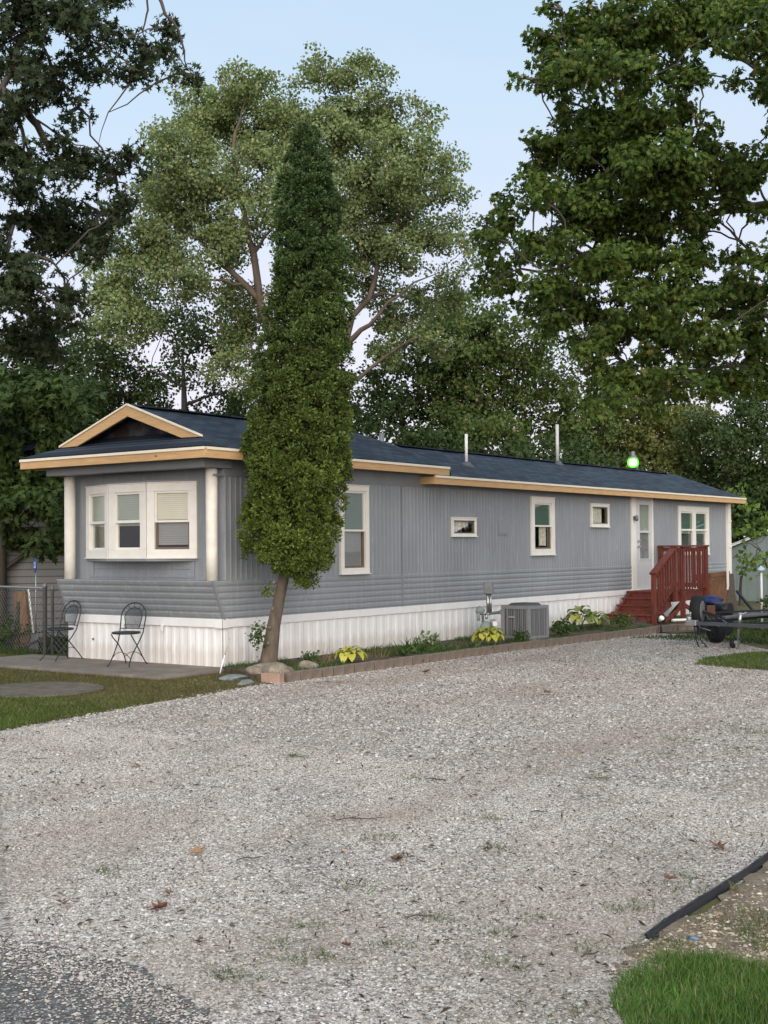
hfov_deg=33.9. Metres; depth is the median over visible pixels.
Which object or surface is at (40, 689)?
round slab
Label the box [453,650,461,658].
edging block
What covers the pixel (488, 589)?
gas meter
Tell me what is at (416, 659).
edging block
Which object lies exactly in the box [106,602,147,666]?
bistro chair
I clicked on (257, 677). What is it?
soil bed
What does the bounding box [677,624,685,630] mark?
edging block
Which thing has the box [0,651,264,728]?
grass
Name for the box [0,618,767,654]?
grass
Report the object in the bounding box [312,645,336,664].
dry stalks
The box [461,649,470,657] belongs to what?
edging block
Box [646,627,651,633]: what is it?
edging block
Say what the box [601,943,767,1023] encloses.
grass
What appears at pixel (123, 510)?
window
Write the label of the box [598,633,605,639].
edging block
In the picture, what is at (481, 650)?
edging block
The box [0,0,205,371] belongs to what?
oak tree
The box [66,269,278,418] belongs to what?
elm tree
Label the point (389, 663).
edging block
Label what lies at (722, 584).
leaning boards
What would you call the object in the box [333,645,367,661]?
hosta plant
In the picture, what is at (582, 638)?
edging block
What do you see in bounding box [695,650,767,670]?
grass
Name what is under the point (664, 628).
edging block
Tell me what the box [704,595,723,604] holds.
tarp bundle
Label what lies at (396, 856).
fallen leaf
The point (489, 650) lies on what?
edging block
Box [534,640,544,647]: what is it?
edging block
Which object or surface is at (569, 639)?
edging block
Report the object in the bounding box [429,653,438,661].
edging block
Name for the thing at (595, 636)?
edging block
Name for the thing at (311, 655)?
weed clump
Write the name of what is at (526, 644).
edging block
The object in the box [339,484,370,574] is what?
window
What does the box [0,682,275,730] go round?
gravel
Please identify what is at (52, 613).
chain link fence
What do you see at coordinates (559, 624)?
weed clump
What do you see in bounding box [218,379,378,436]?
ash tree
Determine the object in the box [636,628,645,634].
edging block
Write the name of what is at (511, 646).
edging block
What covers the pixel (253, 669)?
field stone
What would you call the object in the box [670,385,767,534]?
hickory tree
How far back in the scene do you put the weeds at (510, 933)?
5.43 m
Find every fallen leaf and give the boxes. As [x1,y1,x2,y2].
[56,899,69,903]
[149,900,167,909]
[190,845,204,852]
[341,939,350,945]
[390,849,404,858]
[662,872,677,879]
[709,840,727,850]
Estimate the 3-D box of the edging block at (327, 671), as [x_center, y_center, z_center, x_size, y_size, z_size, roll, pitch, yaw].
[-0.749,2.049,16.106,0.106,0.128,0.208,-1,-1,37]
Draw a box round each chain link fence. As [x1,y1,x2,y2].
[0,583,46,654]
[51,585,67,654]
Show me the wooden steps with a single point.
(652, 605)
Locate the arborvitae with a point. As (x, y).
(308, 394)
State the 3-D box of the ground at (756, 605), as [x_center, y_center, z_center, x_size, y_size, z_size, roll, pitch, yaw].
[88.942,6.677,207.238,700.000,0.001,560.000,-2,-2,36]
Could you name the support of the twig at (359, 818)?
on the gravel driveway
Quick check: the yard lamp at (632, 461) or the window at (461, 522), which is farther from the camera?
the yard lamp at (632, 461)
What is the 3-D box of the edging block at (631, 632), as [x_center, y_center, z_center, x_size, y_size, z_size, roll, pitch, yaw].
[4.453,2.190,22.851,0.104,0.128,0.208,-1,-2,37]
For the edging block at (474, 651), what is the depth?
18.91 m
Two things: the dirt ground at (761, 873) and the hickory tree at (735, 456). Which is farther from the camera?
the hickory tree at (735, 456)
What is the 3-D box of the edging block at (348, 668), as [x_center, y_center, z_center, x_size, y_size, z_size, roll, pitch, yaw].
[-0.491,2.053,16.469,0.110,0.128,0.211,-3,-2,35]
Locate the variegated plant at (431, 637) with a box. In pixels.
[415,630,438,645]
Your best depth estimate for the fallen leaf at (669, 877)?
6.12 m
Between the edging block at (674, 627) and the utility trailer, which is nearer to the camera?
the utility trailer
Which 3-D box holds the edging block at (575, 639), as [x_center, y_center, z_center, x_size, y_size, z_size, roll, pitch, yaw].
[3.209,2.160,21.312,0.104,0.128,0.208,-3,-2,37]
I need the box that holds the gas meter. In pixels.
[475,582,500,638]
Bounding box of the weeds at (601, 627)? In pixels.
[220,620,654,672]
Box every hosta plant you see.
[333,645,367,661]
[471,626,506,644]
[562,605,597,629]
[582,611,610,626]
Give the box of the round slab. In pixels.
[0,682,104,698]
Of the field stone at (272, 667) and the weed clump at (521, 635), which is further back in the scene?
the weed clump at (521, 635)
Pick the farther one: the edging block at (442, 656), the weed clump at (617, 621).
the weed clump at (617, 621)
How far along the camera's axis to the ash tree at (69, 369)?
44.90 m
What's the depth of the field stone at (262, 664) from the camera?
16.50 m
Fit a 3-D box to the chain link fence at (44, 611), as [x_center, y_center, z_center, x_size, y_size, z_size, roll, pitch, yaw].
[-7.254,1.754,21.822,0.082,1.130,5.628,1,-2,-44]
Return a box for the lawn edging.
[644,852,767,940]
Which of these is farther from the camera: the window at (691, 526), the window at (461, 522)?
the window at (691, 526)
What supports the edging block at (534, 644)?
on the ground at (756, 605)
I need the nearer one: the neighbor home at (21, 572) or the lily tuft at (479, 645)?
the lily tuft at (479, 645)
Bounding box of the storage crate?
[697,605,732,635]
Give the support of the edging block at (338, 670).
on the ground at (756, 605)
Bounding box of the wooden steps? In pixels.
[604,545,708,625]
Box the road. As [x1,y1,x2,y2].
[0,935,212,1023]
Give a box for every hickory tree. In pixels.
[586,388,729,478]
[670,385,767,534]
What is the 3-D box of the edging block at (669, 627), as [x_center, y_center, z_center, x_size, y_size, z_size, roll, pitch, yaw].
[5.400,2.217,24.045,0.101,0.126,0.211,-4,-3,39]
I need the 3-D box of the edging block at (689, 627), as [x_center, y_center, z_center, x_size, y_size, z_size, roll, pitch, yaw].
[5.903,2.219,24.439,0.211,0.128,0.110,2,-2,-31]
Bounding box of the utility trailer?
[685,590,767,647]
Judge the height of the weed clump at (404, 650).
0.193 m
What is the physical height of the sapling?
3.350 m
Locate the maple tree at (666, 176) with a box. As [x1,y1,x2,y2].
[469,0,767,424]
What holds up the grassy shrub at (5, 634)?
on the ground at (756, 605)
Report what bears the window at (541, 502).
in the mobile home at (154, 497)
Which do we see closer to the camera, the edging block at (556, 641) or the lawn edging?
the lawn edging
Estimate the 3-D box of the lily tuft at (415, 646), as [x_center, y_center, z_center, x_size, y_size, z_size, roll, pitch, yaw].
[0.507,1.969,18.779,0.779,0.301,0.690,-2,-2,41]
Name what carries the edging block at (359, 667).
on the ground at (756, 605)
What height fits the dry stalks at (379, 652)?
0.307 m
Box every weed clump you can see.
[297,650,322,663]
[394,644,413,655]
[512,627,529,641]
[549,617,579,635]
[607,611,636,627]
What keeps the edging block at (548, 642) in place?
on the ground at (756, 605)
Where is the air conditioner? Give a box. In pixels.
[498,602,551,640]
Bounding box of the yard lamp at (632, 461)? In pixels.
[627,451,638,468]
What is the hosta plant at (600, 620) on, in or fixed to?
on the soil bed
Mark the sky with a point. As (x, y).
(457, 55)
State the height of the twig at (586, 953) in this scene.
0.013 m
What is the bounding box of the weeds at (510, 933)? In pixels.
[82,719,767,1023]
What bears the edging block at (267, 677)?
on the ground at (756, 605)
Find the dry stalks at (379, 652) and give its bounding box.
[359,639,396,657]
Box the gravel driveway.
[0,633,767,1023]
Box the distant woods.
[710,442,767,542]
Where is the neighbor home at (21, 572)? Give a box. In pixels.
[7,443,67,637]
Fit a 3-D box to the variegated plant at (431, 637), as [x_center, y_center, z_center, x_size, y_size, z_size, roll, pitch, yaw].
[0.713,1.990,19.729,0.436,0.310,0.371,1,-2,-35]
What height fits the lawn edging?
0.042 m
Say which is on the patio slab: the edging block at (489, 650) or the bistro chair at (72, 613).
the bistro chair at (72, 613)
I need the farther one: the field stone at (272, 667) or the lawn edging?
the field stone at (272, 667)
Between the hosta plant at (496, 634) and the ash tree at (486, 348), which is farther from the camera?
the ash tree at (486, 348)
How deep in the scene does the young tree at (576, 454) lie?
42.96 m
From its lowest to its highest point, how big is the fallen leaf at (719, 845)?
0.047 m
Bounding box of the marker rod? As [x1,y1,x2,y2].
[219,637,229,673]
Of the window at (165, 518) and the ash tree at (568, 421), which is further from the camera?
the ash tree at (568, 421)
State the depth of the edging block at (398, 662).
17.30 m
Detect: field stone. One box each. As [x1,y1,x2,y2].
[246,666,262,673]
[253,662,271,667]
[262,662,290,672]
[298,660,318,668]
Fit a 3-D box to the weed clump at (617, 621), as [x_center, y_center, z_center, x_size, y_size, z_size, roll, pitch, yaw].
[4.529,2.056,23.898,0.556,0.350,0.536,-2,-2,36]
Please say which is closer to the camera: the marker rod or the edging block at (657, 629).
the marker rod
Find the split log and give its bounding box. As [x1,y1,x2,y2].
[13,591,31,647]
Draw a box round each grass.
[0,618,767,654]
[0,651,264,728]
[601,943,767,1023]
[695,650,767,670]
[724,880,767,956]
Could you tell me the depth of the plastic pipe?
26.08 m
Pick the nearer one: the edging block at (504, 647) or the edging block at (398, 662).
the edging block at (398, 662)
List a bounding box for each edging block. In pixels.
[261,672,283,682]
[284,671,299,681]
[298,669,311,679]
[312,668,321,678]
[322,667,332,676]
[330,665,344,675]
[344,664,353,673]
[351,663,364,672]
[360,661,373,670]
[374,660,384,669]
[384,659,393,668]
[389,658,402,666]
[398,656,411,665]
[412,655,420,664]
[421,654,428,662]
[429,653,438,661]
[438,652,445,660]
[446,651,454,659]
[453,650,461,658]
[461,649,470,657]
[467,648,477,656]
[478,647,485,655]
[483,646,493,653]
[492,645,500,652]
[500,644,507,651]
[508,643,515,650]
[515,642,522,649]
[523,641,530,648]
[529,640,537,647]
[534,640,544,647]
[544,639,552,646]
[548,638,558,645]
[559,637,566,644]
[562,636,572,643]
[569,636,579,642]
[575,635,586,642]
[584,634,591,641]
[592,633,599,640]
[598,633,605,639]
[603,632,611,638]
[612,631,617,637]
[618,631,622,637]
[619,630,628,636]
[627,629,634,635]
[635,629,639,635]
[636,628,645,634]
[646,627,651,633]
[653,626,659,632]
[662,625,666,631]
[666,625,671,631]
[670,624,676,630]
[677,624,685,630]
[683,623,693,629]
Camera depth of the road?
4.64 m
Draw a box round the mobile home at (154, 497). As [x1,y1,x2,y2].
[19,403,745,666]
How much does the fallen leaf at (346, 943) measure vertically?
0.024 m
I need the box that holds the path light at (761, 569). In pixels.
[757,566,764,628]
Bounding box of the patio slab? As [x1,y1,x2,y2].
[0,654,223,680]
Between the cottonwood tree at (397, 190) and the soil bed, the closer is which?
the soil bed
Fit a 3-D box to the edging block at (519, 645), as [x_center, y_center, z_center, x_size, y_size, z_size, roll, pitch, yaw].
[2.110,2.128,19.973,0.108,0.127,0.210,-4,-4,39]
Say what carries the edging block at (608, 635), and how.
on the ground at (756, 605)
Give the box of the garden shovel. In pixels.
[28,589,38,649]
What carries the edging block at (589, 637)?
on the ground at (756, 605)
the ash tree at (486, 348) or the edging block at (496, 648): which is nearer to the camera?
the edging block at (496, 648)
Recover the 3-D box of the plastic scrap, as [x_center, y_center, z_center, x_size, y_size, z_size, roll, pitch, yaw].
[1.282,1.770,5.235,0.063,0.019,0.029,-2,-2,36]
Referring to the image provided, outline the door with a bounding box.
[636,499,651,587]
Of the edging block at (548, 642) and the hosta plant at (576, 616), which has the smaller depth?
the edging block at (548, 642)
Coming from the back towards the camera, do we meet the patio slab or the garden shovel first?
the garden shovel
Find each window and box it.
[84,484,108,558]
[107,482,146,558]
[145,481,197,558]
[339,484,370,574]
[450,517,477,536]
[530,496,556,555]
[590,503,610,527]
[678,506,710,554]
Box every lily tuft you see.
[390,636,439,654]
[424,636,469,651]
[436,635,507,649]
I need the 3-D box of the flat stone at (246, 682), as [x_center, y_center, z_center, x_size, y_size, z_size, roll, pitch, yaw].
[-1.682,2.083,15.376,0.184,0.063,0.459,-1,-2,11]
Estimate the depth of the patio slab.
17.21 m
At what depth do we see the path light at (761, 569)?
24.33 m
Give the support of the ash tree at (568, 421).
on the ground at (756, 605)
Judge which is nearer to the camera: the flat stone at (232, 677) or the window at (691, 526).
the flat stone at (232, 677)
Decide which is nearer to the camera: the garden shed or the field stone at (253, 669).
the field stone at (253, 669)
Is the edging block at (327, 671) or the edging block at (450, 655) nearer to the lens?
the edging block at (327, 671)
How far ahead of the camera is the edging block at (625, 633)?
22.62 m
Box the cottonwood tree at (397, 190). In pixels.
[69,41,485,399]
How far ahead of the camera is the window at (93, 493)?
18.47 m
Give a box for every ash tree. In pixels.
[0,317,137,431]
[147,391,263,418]
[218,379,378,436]
[343,317,487,444]
[407,290,542,453]
[504,316,624,456]
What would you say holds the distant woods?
on the ground at (756, 605)
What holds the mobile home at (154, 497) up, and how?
on the ground at (756, 605)
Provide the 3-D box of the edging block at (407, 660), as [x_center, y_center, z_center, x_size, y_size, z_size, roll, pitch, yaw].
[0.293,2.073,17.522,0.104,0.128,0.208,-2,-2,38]
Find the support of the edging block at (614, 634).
on the ground at (756, 605)
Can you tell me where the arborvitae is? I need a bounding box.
[236,121,359,662]
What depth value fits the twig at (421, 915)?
5.57 m
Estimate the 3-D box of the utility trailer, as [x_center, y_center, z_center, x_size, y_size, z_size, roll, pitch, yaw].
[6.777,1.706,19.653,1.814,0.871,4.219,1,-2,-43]
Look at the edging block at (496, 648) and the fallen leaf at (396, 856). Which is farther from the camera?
the edging block at (496, 648)
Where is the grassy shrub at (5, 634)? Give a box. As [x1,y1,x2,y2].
[0,602,66,650]
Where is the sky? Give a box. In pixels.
[0,0,767,543]
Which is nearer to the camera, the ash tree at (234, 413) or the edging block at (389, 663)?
the edging block at (389, 663)
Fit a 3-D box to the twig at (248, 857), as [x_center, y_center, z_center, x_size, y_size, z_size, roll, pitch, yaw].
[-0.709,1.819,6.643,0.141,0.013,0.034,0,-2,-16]
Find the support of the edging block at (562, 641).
on the ground at (756, 605)
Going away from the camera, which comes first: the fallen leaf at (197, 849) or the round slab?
the fallen leaf at (197, 849)
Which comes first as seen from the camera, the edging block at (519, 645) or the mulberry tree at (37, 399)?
the edging block at (519, 645)
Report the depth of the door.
28.01 m
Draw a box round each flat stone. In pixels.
[219,674,247,680]
[237,679,253,685]
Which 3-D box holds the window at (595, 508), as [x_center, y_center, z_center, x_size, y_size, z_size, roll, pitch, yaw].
[4.470,0.074,26.229,0.125,0.500,0.854,-2,-2,36]
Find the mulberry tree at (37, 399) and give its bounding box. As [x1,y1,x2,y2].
[0,361,110,638]
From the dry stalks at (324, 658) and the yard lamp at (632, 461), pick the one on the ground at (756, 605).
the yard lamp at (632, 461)
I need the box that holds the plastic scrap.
[686,935,699,940]
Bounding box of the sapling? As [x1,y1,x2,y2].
[726,482,767,605]
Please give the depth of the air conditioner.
21.18 m
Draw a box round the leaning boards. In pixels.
[696,568,737,614]
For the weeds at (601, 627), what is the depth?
19.05 m
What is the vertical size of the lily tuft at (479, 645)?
0.232 m
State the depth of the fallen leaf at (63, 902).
5.79 m
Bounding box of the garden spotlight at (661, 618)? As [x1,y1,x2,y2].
[658,616,663,631]
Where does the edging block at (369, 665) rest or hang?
on the ground at (756, 605)
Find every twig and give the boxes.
[236,856,262,859]
[335,816,384,819]
[410,913,432,916]
[581,951,598,957]
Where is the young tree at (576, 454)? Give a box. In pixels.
[373,417,659,471]
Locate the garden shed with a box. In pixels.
[731,529,767,600]
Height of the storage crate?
0.550 m
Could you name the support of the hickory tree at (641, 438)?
on the ground at (756, 605)
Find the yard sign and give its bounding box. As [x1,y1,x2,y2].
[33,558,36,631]
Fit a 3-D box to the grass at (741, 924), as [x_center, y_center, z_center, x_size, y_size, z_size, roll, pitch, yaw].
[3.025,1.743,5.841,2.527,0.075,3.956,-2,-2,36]
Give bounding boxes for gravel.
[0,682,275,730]
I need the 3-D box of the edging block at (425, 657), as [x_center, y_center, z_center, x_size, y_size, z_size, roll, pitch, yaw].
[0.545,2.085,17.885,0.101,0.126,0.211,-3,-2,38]
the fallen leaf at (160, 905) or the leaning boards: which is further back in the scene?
the leaning boards
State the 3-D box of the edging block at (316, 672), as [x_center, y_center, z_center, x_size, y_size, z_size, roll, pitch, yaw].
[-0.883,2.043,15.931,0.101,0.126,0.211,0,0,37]
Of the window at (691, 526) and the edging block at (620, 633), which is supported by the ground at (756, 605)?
the edging block at (620, 633)
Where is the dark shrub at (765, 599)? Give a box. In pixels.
[756,595,767,608]
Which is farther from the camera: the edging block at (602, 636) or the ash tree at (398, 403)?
the ash tree at (398, 403)
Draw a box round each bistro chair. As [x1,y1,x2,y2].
[39,600,84,661]
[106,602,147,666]
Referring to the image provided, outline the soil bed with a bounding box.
[222,621,653,681]
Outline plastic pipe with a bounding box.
[671,618,685,621]
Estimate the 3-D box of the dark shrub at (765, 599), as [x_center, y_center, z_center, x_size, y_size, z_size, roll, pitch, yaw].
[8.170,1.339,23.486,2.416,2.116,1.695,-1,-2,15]
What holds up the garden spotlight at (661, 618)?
on the ground at (756, 605)
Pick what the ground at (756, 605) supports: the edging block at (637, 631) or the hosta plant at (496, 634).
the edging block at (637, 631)
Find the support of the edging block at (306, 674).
on the ground at (756, 605)
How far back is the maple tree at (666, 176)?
15.08 m
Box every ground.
[0,601,767,1023]
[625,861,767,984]
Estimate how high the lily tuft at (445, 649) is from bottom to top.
0.226 m

